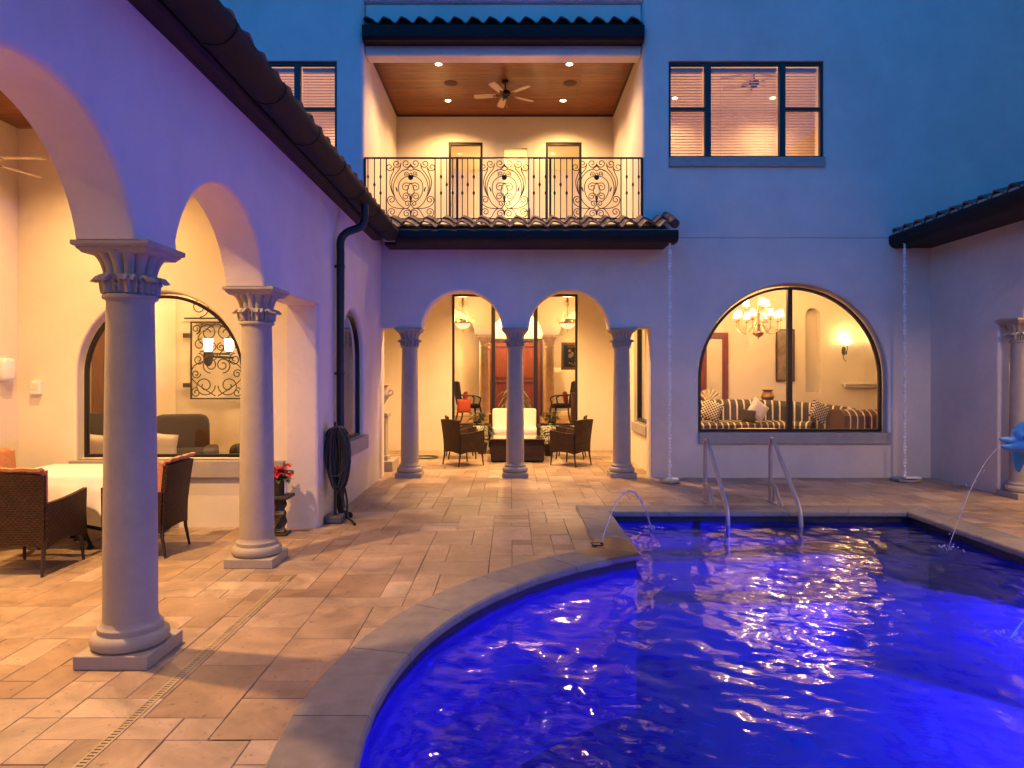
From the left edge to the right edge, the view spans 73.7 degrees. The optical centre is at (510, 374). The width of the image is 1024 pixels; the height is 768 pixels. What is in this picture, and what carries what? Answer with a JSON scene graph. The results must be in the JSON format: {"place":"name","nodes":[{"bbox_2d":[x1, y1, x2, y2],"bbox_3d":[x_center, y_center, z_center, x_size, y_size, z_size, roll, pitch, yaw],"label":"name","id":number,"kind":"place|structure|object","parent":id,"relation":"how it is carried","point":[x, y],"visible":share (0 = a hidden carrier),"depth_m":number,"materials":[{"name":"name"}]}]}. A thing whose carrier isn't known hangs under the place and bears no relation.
{"place":"outdoors","nodes":[
{"label":"outdoors","id":0,"kind":"place"},
{"bbox_2d":[419,455,437,458],"bbox_3d":[-1.750,1.682,14.000,0.537,0.028,0.490,0,0,0],"label":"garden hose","id":1,"kind":"object","parent":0,"point":[433,456],"visible":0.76,"depth_m":14.15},
{"bbox_2d":[0,450,1023,767],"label":"deck","id":2,"kind":"structure","parent":0,"point":[402,544],"depth_m":5.46,"materials":[{"name":"stone"}]},
{"bbox_2d":[0,447,15,467],"bbox_3d":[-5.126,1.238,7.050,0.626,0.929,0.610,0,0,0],"label":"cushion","id":3,"kind":"object","parent":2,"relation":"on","point":[7,458],"visible":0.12,"depth_m":7.22,"materials":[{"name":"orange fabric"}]},
{"bbox_2d":[0,468,86,577],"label":"wicker armchair","id":4,"kind":"object","parent":2,"relation":"on","point":[31,515],"visible":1,"depth_m":5.74,"materials":[{"name":"brown wicker"}]},
{"bbox_2d":[38,510,100,549],"bbox_3d":[-4.350,1.333,6.920,1.060,0.735,0.840,0,0,0],"label":"dining table","id":5,"kind":"object","parent":2,"relation":"on","point":[86,537],"visible":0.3,"depth_m":6.87,"materials":[{"name":"brown wood"}]},
{"bbox_2d":[37,464,157,516],"bbox_3d":[-4.351,1.159,6.921,1.336,0.400,1.114,0,0,0],"label":"tablecloth","id":6,"kind":"object","parent":5,"relation":"on","point":[64,480],"visible":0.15,"depth_m":6.46,"materials":[{"name":"white fabric"}]},
{"bbox_2d":[70,239,184,669],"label":"stone column","id":7,"kind":"structure","parent":2,"relation":"on","point":[134,631],"depth_m":4.02,"materials":[{"name":"beige stone"}]},
{"bbox_2d":[101,452,194,558],"bbox_3d":[-3.474,1.238,6.582,0.626,0.929,0.610,0,0,-3],"label":"wicker armchair","id":8,"kind":"object","parent":2,"relation":"on","point":[174,476],"visible":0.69,"depth_m":6.45,"materials":[{"name":"brown wicker"}]},
{"bbox_2d":[72,576,291,767],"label":"slot drain","id":9,"kind":"object","parent":2,"relation":"on","point":[103,744],"visible":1,"depth_m":3.71,"materials":[{"name":"beige metal"}]},
{"bbox_2d":[222,286,289,568],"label":"stone column","id":10,"kind":"structure","parent":2,"relation":"on","point":[258,545],"depth_m":6.07,"materials":[{"name":"beige stone"}]},
{"bbox_2d":[274,493,294,536],"bbox_3d":[-2.470,1.488,7.280,0.260,0.425,0.260,0,0,0],"label":"flower stand","id":11,"kind":"object","parent":2,"relation":"on","point":[280,512],"visible":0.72,"depth_m":7.23,"materials":[{"name":"stone"}]},
{"bbox_2d":[274,463,294,495],"bbox_3d":[-2.448,1.103,7.280,0.328,0.341,0.308,0,0,0],"label":"poinsettia","id":12,"kind":"object","parent":11,"relation":"on","point":[281,480],"visible":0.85,"depth_m":7.22,"materials":[{"name":"red plant"}]},
{"bbox_2d":[324,422,348,523],"bbox_3d":[-2.004,1.120,7.880,0.252,1.160,0.200,0,0,0],"label":"hose stand","id":13,"kind":"object","parent":2,"relation":"on","point":[335,517],"visible":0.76,"depth_m":7.80,"materials":[{"name":"black metal"}]},
{"bbox_2d":[324,425,355,525],"bbox_3d":[-1.938,1.142,7.853,0.386,1.117,0.317,0,0,0],"label":"garden hose","id":14,"kind":"object","parent":13,"relation":"hanging from","point":[338,478],"visible":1,"depth_m":7.79,"materials":[{"name":"black rubber"}]},
{"bbox_2d":[384,412,398,471],"bbox_3d":[-2.470,1.190,12.350,0.780,1.020,0.700,0,0,0],"label":"urn pedestal","id":15,"kind":"object","parent":2,"relation":"on","point":[391,464],"visible":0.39,"depth_m":12.17,"materials":[{"name":"stone"}]},
{"bbox_2d":[384,384,393,412],"bbox_3d":[-2.360,0.425,12.300,0.377,0.510,0.340,0,0,-42],"label":"urn","id":16,"kind":"object","parent":15,"relation":"on","point":[386,394],"visible":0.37,"depth_m":12.25,"materials":[{"name":"stone"}]},
{"bbox_2d":[394,328,424,477],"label":"stone column","id":17,"kind":"structure","parent":2,"relation":"on","point":[409,466],"depth_m":11.34,"materials":[{"name":"beige stone"}]},
{"bbox_2d":[445,415,476,459],"bbox_3d":[-1.044,1.264,14.046,0.623,0.877,0.610,0,0,-10],"label":"wicker armchair","id":18,"kind":"object","parent":2,"relation":"on","point":[471,428],"visible":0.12,"depth_m":13.80,"materials":[{"name":"brown wicker"}]},
{"bbox_2d":[441,419,484,466],"bbox_3d":[-0.919,1.264,12.935,0.623,0.877,0.610,0,0,-38],"label":"wicker armchair","id":19,"kind":"object","parent":2,"relation":"on","point":[458,440],"visible":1,"depth_m":12.73,"materials":[{"name":"brown wicker"}]},
{"bbox_2d":[473,423,494,453],"bbox_3d":[-0.617,1.367,14.747,0.655,0.667,0.564,0,0,37],"label":"pot plant","id":20,"kind":"object","parent":2,"relation":"on","point":[485,443],"visible":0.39,"depth_m":14.70,"materials":[{"name":"green plant"}]},
{"bbox_2d":[488,408,540,453],"bbox_3d":[0.080,1.222,15.020,1.140,0.955,0.680,0,0,0],"label":"loveseat","id":21,"kind":"object","parent":2,"relation":"on","point":[497,420],"visible":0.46,"depth_m":15.12,"materials":[{"name":"fabric"}]},
{"bbox_2d":[501,328,528,477],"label":"stone column","id":22,"kind":"structure","parent":2,"relation":"on","point":[515,466],"depth_m":11.34,"materials":[{"name":"beige stone"}]},
{"bbox_2d":[490,435,544,461],"bbox_3d":[0.130,1.469,13.720,1.080,0.462,1.000,0,0,0],"label":"coffee table","id":23,"kind":"object","parent":2,"relation":"on","point":[533,447],"visible":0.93,"depth_m":13.24,"materials":[{"name":"wicker"}]},
{"bbox_2d":[539,423,558,455],"bbox_3d":[0.795,1.365,14.402,0.662,0.671,0.606,0,0,0],"label":"pot plant","id":24,"kind":"object","parent":2,"relation":"on","point":[547,449],"visible":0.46,"depth_m":14.33,"materials":[{"name":"green plant"}]},
{"bbox_2d":[550,419,592,466],"bbox_3d":[1.159,1.264,12.935,0.623,0.877,0.610,0,0,38],"label":"wicker armchair","id":25,"kind":"object","parent":2,"relation":"on","point":[576,440],"visible":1,"depth_m":12.73,"materials":[{"name":"brown wicker"}]},
{"bbox_2d":[556,415,587,459],"bbox_3d":[1.264,1.264,14.046,0.623,0.877,0.610,0,0,10],"label":"wicker armchair","id":26,"kind":"object","parent":2,"relation":"on","point":[561,428],"visible":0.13,"depth_m":13.80,"materials":[{"name":"brown wicker"}]},
{"bbox_2d":[606,328,637,477],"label":"stone column","id":27,"kind":"structure","parent":2,"relation":"on","point":[621,466],"depth_m":11.34,"materials":[{"name":"beige stone"}]},
{"bbox_2d":[265,506,1023,767],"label":"pool coping","id":28,"kind":"object","parent":2,"relation":"on","point":[330,722],"visible":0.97,"depth_m":4.77,"materials":[{"name":"stone"}]},
{"bbox_2d":[591,542,602,545],"bbox_3d":[0.863,1.677,6.800,0.115,0.022,0.110,0,0,0],"label":"jet nozzle","id":29,"kind":"object","parent":28,"relation":"on","point":[597,543],"visible":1,"depth_m":6.79,"materials":[{"name":"grey metal"}]},
{"bbox_2d":[659,478,678,483],"bbox_3d":[2.492,1.663,10.775,0.303,0.075,0.306,0,0,28],"label":"splash dish","id":30,"kind":"object","parent":2,"relation":"on","point":[667,481],"visible":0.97,"depth_m":10.73,"materials":[{"name":"stone"}]},
{"bbox_2d":[359,517,1023,767],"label":"pool basin","id":31,"kind":"object","parent":2,"relation":"in","point":[681,645],"visible":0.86,"depth_m":6.66,"materials":[{"name":"liquid"}]},
{"bbox_2d":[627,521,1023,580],"bbox_3d":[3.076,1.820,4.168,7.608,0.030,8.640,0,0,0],"label":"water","id":32,"kind":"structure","parent":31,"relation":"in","point":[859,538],"depth_m":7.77,"materials":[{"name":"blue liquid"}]},
{"bbox_2d":[601,490,663,541],"bbox_3d":[1.366,1.534,7.438,0.282,0.595,1.566,0,0,26],"label":"water jet","id":33,"kind":"object","parent":32,"relation":"on","point":[642,503],"visible":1,"depth_m":7.60},
{"bbox_2d":[932,443,1005,551],"bbox_3d":[5.007,1.294,7.264,1.230,1.072,0.299,0,0,-21],"label":"water jet","id":34,"kind":"object","parent":32,"relation":"on","point":[951,547],"visible":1,"depth_m":7.21},
{"bbox_2d":[983,619,1023,640],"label":"water jet","id":35,"kind":"object","parent":32,"relation":"on","point":[1014,633],"visible":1,"depth_m":4.72},
{"bbox_2d":[701,437,729,557],"bbox_3d":[2.620,1.654,8.726,0.100,1.652,1.047,0,0,0],"label":"pool grab rail","id":36,"kind":"object","parent":2,"relation":"on","point":[707,493],"visible":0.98,"depth_m":8.76,"materials":[{"name":"metal"}]},
{"bbox_2d":[767,437,802,557],"bbox_3d":[3.500,1.654,8.726,0.100,1.652,1.047,0,0,0],"label":"pool grab rail","id":37,"kind":"object","parent":2,"relation":"on","point":[773,492],"visible":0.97,"depth_m":8.82,"materials":[{"name":"metal"}]},
{"bbox_2d":[890,476,921,482],"bbox_3d":[6.329,1.663,10.944,0.446,0.075,0.448,0,0,30],"label":"splash dish","id":38,"kind":"object","parent":2,"relation":"on","point":[910,479],"visible":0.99,"depth_m":10.87,"materials":[{"name":"stone"}]},
{"bbox_2d":[994,318,1023,499],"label":"stone column","id":39,"kind":"structure","parent":2,"relation":"on","point":[1013,487],"depth_m":9.44,"materials":[{"name":"beige stone"}]},
{"bbox_2d":[999,421,1023,471],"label":"dolphin fountain","id":40,"kind":"object","parent":2,"relation":"on","point":[1014,442],"visible":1,"depth_m":7.60,"materials":[{"name":"blue ceramic"}]},
{"bbox_2d":[570,393,574,422],"bbox_3d":[1.630,0.810,16.200,0.420,0.780,0.440,0,0,0],"label":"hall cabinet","id":41,"kind":"object","parent":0,"point":[572,407],"visible":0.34,"depth_m":16.00,"materials":[{"name":"brown wood"}]},
{"bbox_2d":[701,389,719,399],"bbox_3d":[4.222,0.850,14.551,0.396,1.100,0.278,0,0,-30],"label":"palm leaf lamp","id":42,"kind":"object","parent":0,"point":[710,394],"visible":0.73,"depth_m":14.54,"materials":[{"name":"beige"}]},
{"bbox_2d":[737,428,775,428],"bbox_3d":[4.600,1.202,12.600,0.882,0.423,0.500,0,0,0],"label":"footstool","id":43,"kind":"object","parent":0,"point":[756,428],"visible":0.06,"depth_m":12.65,"materials":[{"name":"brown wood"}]},
{"bbox_2d":[761,390,773,399],"bbox_3d":[5.550,0.492,14.750,0.280,0.355,0.278,0,0,0],"label":"vase","id":44,"kind":"object","parent":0,"point":[767,395],"visible":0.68,"depth_m":14.65,"materials":[{"name":"brown ceramic"}]},
{"label":"ground","id":45,"kind":"structure","parent":0,"visible":0},
{"bbox_2d":[0,0,398,527],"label":"porch wing","id":46,"kind":"structure","parent":45,"relation":"on","point":[192,130],"depth_m":7.45,"materials":[{"name":"white paint"}]},
{"bbox_2d":[0,357,14,381],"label":"alarm box","id":47,"kind":"object","parent":46,"relation":"attached to","point":[7,369],"visible":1,"depth_m":7.34,"materials":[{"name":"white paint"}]},
{"bbox_2d":[0,157,45,177],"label":"ceiling fan","id":48,"kind":"object","parent":46,"relation":"hanging from","point":[26,158],"visible":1,"depth_m":6.07,"materials":[{"name":"brown wood"}]},
{"bbox_2d":[30,381,41,393],"bbox_3d":[-5.280,0.140,7.591,0.110,0.150,0.055,0,0,0],"label":"junction box","id":49,"kind":"object","parent":46,"relation":"attached to","point":[35,387],"visible":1,"depth_m":7.57,"materials":[{"name":"white paint"}]},
{"bbox_2d":[90,413,103,434],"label":"lounge armchair","id":50,"kind":"object","parent":46,"relation":"on","point":[96,423],"visible":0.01,"depth_m":9.62,"materials":[{"name":"fabric"}]},
{"bbox_2d":[90,434,102,453],"bbox_3d":[-5.620,0.960,9.120,0.380,0.380,0.122,13,10,-20],"label":"pillow","id":51,"kind":"object","parent":50,"relation":"on","point":[96,444],"visible":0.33,"depth_m":9.09,"materials":[{"name":"beige fabric"}]},
{"bbox_2d":[91,330,104,412],"bbox_3d":[-6.475,0.425,11.040,0.550,2.350,0.100,0,0,0],"label":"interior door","id":52,"kind":"structure","parent":46,"relation":"in","point":[98,357],"depth_m":10.99,"materials":[{"name":"brown wood"}]},
{"bbox_2d":[69,295,284,477],"bbox_3d":[-3.710,0.117,7.665,2.380,2.045,0.210,0,0,0],"label":"window","id":53,"kind":"structure","parent":46,"relation":"in","point":[219,468],"depth_m":7.72,"materials":[{"name":"brown metal"}]},
{"bbox_2d":[157,414,218,453],"bbox_3d":[-4.459,1.070,9.174,0.980,1.060,0.850,0,0,-20],"label":"lounge armchair","id":54,"kind":"object","parent":46,"relation":"on","point":[192,431],"visible":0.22,"depth_m":9.39,"materials":[{"name":"fabric"}]},
{"bbox_2d":[157,433,178,453],"bbox_3d":[-4.560,0.940,8.930,0.380,0.380,0.122,8,13,-10],"label":"pillow","id":55,"kind":"object","parent":54,"relation":"on","point":[166,443],"visible":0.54,"depth_m":8.88,"materials":[{"name":"beige fabric"}]},
{"bbox_2d":[183,301,240,398],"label":"wrought iron wall decor","id":56,"kind":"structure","parent":46,"relation":"attached to","point":[187,335],"depth_m":10.97,"materials":[{"name":"black metal"}]},
{"bbox_2d":[203,339,233,365],"bbox_3d":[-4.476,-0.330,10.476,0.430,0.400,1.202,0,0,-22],"label":"lantern sconce","id":57,"kind":"object","parent":46,"relation":"attached to","point":[209,355],"visible":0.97,"depth_m":10.03,"materials":[{"name":"white glass"}]},
{"bbox_2d":[229,443,239,453],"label":"lounge armchair","id":58,"kind":"object","parent":46,"relation":"on","point":[234,448],"visible":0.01,"depth_m":9.44,"materials":[{"name":"fabric"}]},
{"bbox_2d":[334,203,368,518],"bbox_3d":[-1.900,-0.171,8.277,0.401,3.860,0.321,0,0,-31],"label":"downspout","id":59,"kind":"object","parent":46,"relation":"attached to","point":[339,266],"visible":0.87,"depth_m":8.26,"materials":[{"name":"black metal"}]},
{"bbox_2d":[345,312,368,455],"bbox_3d":[-2.193,0.110,9.315,0.215,1.920,1.430,0,0,0],"label":"window","id":60,"kind":"structure","parent":46,"relation":"in","point":[359,443],"depth_m":9.54,"materials":[{"name":"brown metal"}]},
{"bbox_2d":[220,0,1023,477],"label":"house","id":61,"kind":"structure","parent":45,"relation":"on","point":[836,160],"depth_m":11.30,"materials":[{"name":"paint"}]},
{"bbox_2d":[268,62,336,147],"bbox_3d":[-4.165,-4.400,11.432,2.570,1.600,0.176,0,0,0],"label":"window","id":62,"kind":"structure","parent":61,"relation":"in","point":[297,70],"depth_m":11.46,"materials":[{"name":"brown metal"}]},
{"bbox_2d":[444,80,457,85],"bbox_3d":[-1.140,-5.556,13.000,0.260,0.007,0.260,0,0,0],"label":"ceiling speaker","id":63,"kind":"object","parent":61,"relation":"attached to","point":[450,83],"visible":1,"depth_m":13.00,"materials":[{"name":"brown"}]},
{"bbox_2d":[455,297,473,331],"bbox_3d":[-1.220,-2.140,17.400,0.577,2.110,0.502,0,0,0],"label":"bowl chandelier","id":64,"kind":"object","parent":61,"relation":"hanging from","point":[462,325],"visible":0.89,"depth_m":17.31,"materials":[{"name":"beige glass"}]},
{"bbox_2d":[449,143,482,223],"bbox_3d":[-0.965,-3.745,14.675,0.730,2.470,0.090,0,0,0],"label":"balcony door","id":65,"kind":"structure","parent":61,"relation":"in","point":[450,144],"depth_m":14.63,"materials":[{"name":"brown metal"}]},
{"bbox_2d":[455,381,481,422],"bbox_3d":[-1.075,0.677,16.834,0.614,1.061,0.589,0,0,-20],"label":"hall armchair","id":66,"kind":"object","parent":61,"relation":"on","point":[458,395],"visible":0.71,"depth_m":16.66,"materials":[{"name":"brown wood"}]},
{"bbox_2d":[457,399,470,412],"bbox_3d":[-1.130,0.750,16.520,0.340,0.340,0.110,0,8,-8],"label":"pillow","id":67,"kind":"object","parent":66,"relation":"on","point":[463,406],"visible":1,"depth_m":16.48,"materials":[{"name":"fabric"}]},
{"bbox_2d":[462,391,468,399],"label":"pillow","id":68,"kind":"object","parent":66,"relation":"on","point":[465,397],"visible":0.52,"depth_m":16.73,"materials":[{"name":"fabric"}]},
{"bbox_2d":[468,411,486,422],"bbox_3d":[-0.771,1.022,15.923,0.498,0.357,0.507,0,0,0],"label":"fern","id":69,"kind":"object","parent":61,"relation":"on","point":[477,420],"visible":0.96,"depth_m":15.85,"materials":[{"name":"green plant"}]},
{"bbox_2d":[477,335,490,418],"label":"marble column","id":70,"kind":"structure","parent":61,"relation":"on","point":[484,340],"depth_m":18.48,"materials":[{"name":"beige stone"}]},
{"bbox_2d":[364,157,642,223],"bbox_3d":[-0.122,-3.062,11.360,4.641,1.121,0.042,0,0,0],"label":"balcony railing","id":71,"kind":"object","parent":61,"relation":"on","point":[505,176],"visible":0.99,"depth_m":11.35,"materials":[{"name":"black metal"}]},
{"bbox_2d":[474,79,533,107],"bbox_3d":[-0.061,-5.308,12.921,1.112,0.500,1.169,0,0,-29],"label":"ceiling fan","id":72,"kind":"object","parent":61,"relation":"hanging from","point":[505,94],"visible":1,"depth_m":12.88,"materials":[{"name":"brown wood"}]},
{"bbox_2d":[452,294,576,425],"bbox_3d":[0.093,-0.340,15.484,2.835,2.972,0.080,0,0,0],"label":"window","id":73,"kind":"structure","parent":61,"relation":"in","point":[454,295],"depth_m":15.45,"materials":[{"name":"brown metal"}]},
{"bbox_2d":[498,390,531,407],"bbox_3d":[0.169,0.761,16.608,0.907,0.878,1.040,0,0,15],"label":"palm plant","id":74,"kind":"object","parent":61,"relation":"on","point":[525,400],"visible":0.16,"depth_m":16.42,"materials":[{"name":"plant"}]},
{"bbox_2d":[455,297,574,334],"bbox_3d":[0.095,-2.140,18.600,6.390,2.100,0.300,0,0,0],"label":"hall arcade","id":75,"kind":"object","parent":61,"relation":"attached to","point":[551,310],"visible":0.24,"depth_m":18.45,"materials":[{"name":"paint"}]},
{"bbox_2d":[498,142,532,223],"bbox_3d":[0.105,-3.745,14.604,0.750,2.470,0.231,0,0,0],"label":"balcony door","id":76,"kind":"structure","parent":61,"relation":"in","point":[502,146],"depth_m":14.58,"materials":[{"name":"beige paint"}]},
{"bbox_2d":[489,338,542,415],"bbox_3d":[0.120,0.060,20.140,1.640,2.280,0.120,0,0,0],"label":"entrance door","id":77,"kind":"structure","parent":61,"relation":"in","point":[500,346],"depth_m":20.11,"materials":[{"name":"brown wood"}]},
{"bbox_2d":[542,335,556,418],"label":"marble column","id":78,"kind":"structure","parent":61,"relation":"on","point":[549,340],"depth_m":18.49,"materials":[{"name":"beige stone"}]},
{"bbox_2d":[542,411,560,422],"bbox_3d":[0.950,1.018,15.906,0.480,0.364,0.490,0,0,-41],"label":"fern","id":79,"kind":"object","parent":61,"relation":"on","point":[553,420],"visible":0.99,"depth_m":15.86,"materials":[{"name":"green plant"}]},
{"bbox_2d":[554,368,562,371],"bbox_3d":[1.380,-0.150,20.189,0.320,0.140,0.015,0,0,0],"label":"switch plate","id":80,"kind":"object","parent":61,"relation":"attached to","point":[557,370],"visible":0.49,"depth_m":20.19,"materials":[{"name":"beige paint"}]},
{"bbox_2d":[549,381,574,422],"bbox_3d":[1.315,0.677,16.934,0.614,1.061,0.589,0,0,20],"label":"hall armchair","id":81,"kind":"object","parent":61,"relation":"on","point":[556,405],"visible":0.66,"depth_m":16.71,"materials":[{"name":"brown wood"}]},
{"bbox_2d":[563,391,567,403],"bbox_3d":[1.360,0.560,16.950,0.104,0.320,0.320,-8,-2,15],"label":"pillow","id":82,"kind":"object","parent":81,"relation":"on","point":[565,399],"visible":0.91,"depth_m":16.83,"materials":[{"name":"red fabric"}]},
{"bbox_2d":[546,143,581,217],"bbox_3d":[1.135,-3.745,14.675,0.770,2.470,0.090,0,0,0],"label":"balcony door","id":83,"kind":"structure","parent":61,"relation":"in","point":[547,144],"depth_m":14.63,"materials":[{"name":"brown metal"}]},
{"bbox_2d":[556,297,574,331],"bbox_3d":[1.450,-2.140,17.400,0.577,2.110,0.502,0,0,0],"label":"bowl chandelier","id":84,"kind":"object","parent":61,"relation":"hanging from","point":[567,325],"visible":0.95,"depth_m":17.30,"materials":[{"name":"beige"}]},
{"bbox_2d":[561,342,574,369],"bbox_3d":[1.690,-0.510,18.385,0.660,0.740,0.030,0,0,0],"label":"flower painting","id":85,"kind":"object","parent":61,"relation":"attached to","point":[567,355],"visible":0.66,"depth_m":18.39,"materials":[{"name":"black paint"}]},
{"bbox_2d":[563,80,576,85],"bbox_3d":[1.130,-5.556,13.000,0.260,0.007,0.260,0,0,0],"label":"ceiling speaker","id":86,"kind":"object","parent":61,"relation":"attached to","point":[569,83],"visible":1,"depth_m":13.00,"materials":[{"name":"brown"}]},
{"bbox_2d":[631,329,646,436],"bbox_3d":[2.450,-0.207,12.675,0.180,2.575,1.410,0,0,0],"label":"window","id":87,"kind":"structure","parent":61,"relation":"in","point":[638,427],"depth_m":13.01,"materials":[{"name":"brown metal"}]},
{"bbox_2d":[668,243,671,479],"bbox_3d":[2.500,-0.222,10.720,0.055,3.744,0.055,0,0,-23],"label":"rain chain","id":88,"kind":"object","parent":61,"relation":"hanging from","point":[669,359],"visible":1,"depth_m":10.71,"materials":[{"name":"white"}]},
{"bbox_2d":[701,333,727,399],"bbox_3d":[4.610,0.220,15.464,0.620,2.360,0.068,0,0,0],"label":"interior door","id":89,"kind":"structure","parent":61,"relation":"in","point":[714,371],"depth_m":15.47,"materials":[{"name":"brown wood"}]},
{"bbox_2d":[669,62,825,166],"bbox_3d":[3.904,-4.320,11.385,2.573,1.760,0.270,0,0,0],"label":"window","id":90,"kind":"structure","parent":61,"relation":"in","point":[707,160],"depth_m":11.40,"materials":[{"name":"brown metal"}]},
{"bbox_2d":[723,73,777,95],"bbox_3d":[4.893,-5.808,13.611,1.112,0.500,1.169,0,0,-14],"label":"ceiling fan","id":91,"kind":"object","parent":61,"relation":"hanging from","point":[752,83],"visible":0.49,"depth_m":13.55,"materials":[{"name":"brown wood"}]},
{"bbox_2d":[733,290,783,338],"bbox_3d":[4.860,-1.423,13.400,0.912,1.445,0.912,0,0,11],"label":"chandelier","id":92,"kind":"object","parent":61,"relation":"hanging from","point":[758,332],"visible":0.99,"depth_m":13.35,"materials":[{"name":"white metal"}]},
{"bbox_2d":[776,329,794,380],"bbox_3d":[6.220,-0.450,15.473,0.420,1.180,0.035,0,0,0],"label":"tall painting","id":93,"kind":"object","parent":61,"relation":"attached to","point":[780,354],"visible":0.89,"depth_m":15.47,"materials":[{"name":"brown wood"}]},
{"bbox_2d":[701,399,876,428],"bbox_3d":[5.253,0.951,13.437,4.088,0.898,1.626,0,0,20],"label":"striped sofa","id":94,"kind":"object","parent":61,"relation":"on","point":[840,417],"visible":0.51,"depth_m":13.52,"materials":[{"name":"brown fabric"}]},
{"bbox_2d":[701,398,723,422],"bbox_3d":[3.950,0.700,13.450,0.400,0.400,0.128,20,-11,11],"label":"pillow","id":95,"kind":"object","parent":94,"relation":"on","point":[711,410],"visible":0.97,"depth_m":13.40,"materials":[{"name":"beige fabric"}]},
{"bbox_2d":[741,409,755,422],"bbox_3d":[4.620,0.800,13.250,0.260,0.260,0.086,8,-21,8],"label":"pillow","id":96,"kind":"object","parent":94,"relation":"on","point":[748,415],"visible":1,"depth_m":13.21,"materials":[{"name":"fabric"}]},
{"bbox_2d":[748,397,768,422],"bbox_3d":[4.860,0.680,13.420,0.380,0.380,0.122,38,-22,-5],"label":"pillow","id":97,"kind":"object","parent":94,"relation":"on","point":[759,407],"visible":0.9,"depth_m":13.37,"materials":[{"name":"beige fabric"}]},
{"bbox_2d":[808,398,829,424],"bbox_3d":[6.050,0.720,13.400,0.400,0.400,0.128,30,-21,-9],"label":"pillow","id":98,"kind":"object","parent":94,"relation":"on","point":[818,411],"visible":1,"depth_m":13.34,"materials":[{"name":"beige fabric"}]},
{"bbox_2d":[698,287,890,443],"bbox_3d":[4.690,-0.170,11.372,3.160,2.610,0.264,0,0,0],"label":"window","id":99,"kind":"structure","parent":61,"relation":"in","point":[714,437],"depth_m":11.42,"materials":[{"name":"brown metal"}]},
{"bbox_2d":[842,340,852,360],"bbox_3d":[7.550,-0.537,15.348,0.230,0.465,0.284,0,0,0],"label":"wall sconce","id":100,"kind":"object","parent":61,"relation":"attached to","point":[847,343],"depth_m":15.32,"materials":[{"name":"white glass"}]},
{"bbox_2d":[841,383,876,386],"bbox_3d":[8.250,0.230,15.420,1.500,0.100,0.140,0,0,0],"label":"wall ledge","id":101,"kind":"object","parent":61,"relation":"attached to","point":[859,384],"depth_m":15.40,"materials":[{"name":"white paint"}]},
{"bbox_2d":[889,181,1023,493],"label":"pool wing","id":102,"kind":"structure","parent":45,"relation":"on","point":[976,245],"depth_m":10.16,"materials":[{"name":"paint"}]},
{"bbox_2d":[903,243,906,476],"bbox_3d":[6.320,-0.248,10.950,0.055,3.796,0.055,0,0,23],"label":"rain chain","id":103,"kind":"object","parent":102,"relation":"hanging from","point":[904,360],"visible":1,"depth_m":10.94,"materials":[{"name":"white metal"}]}
]}

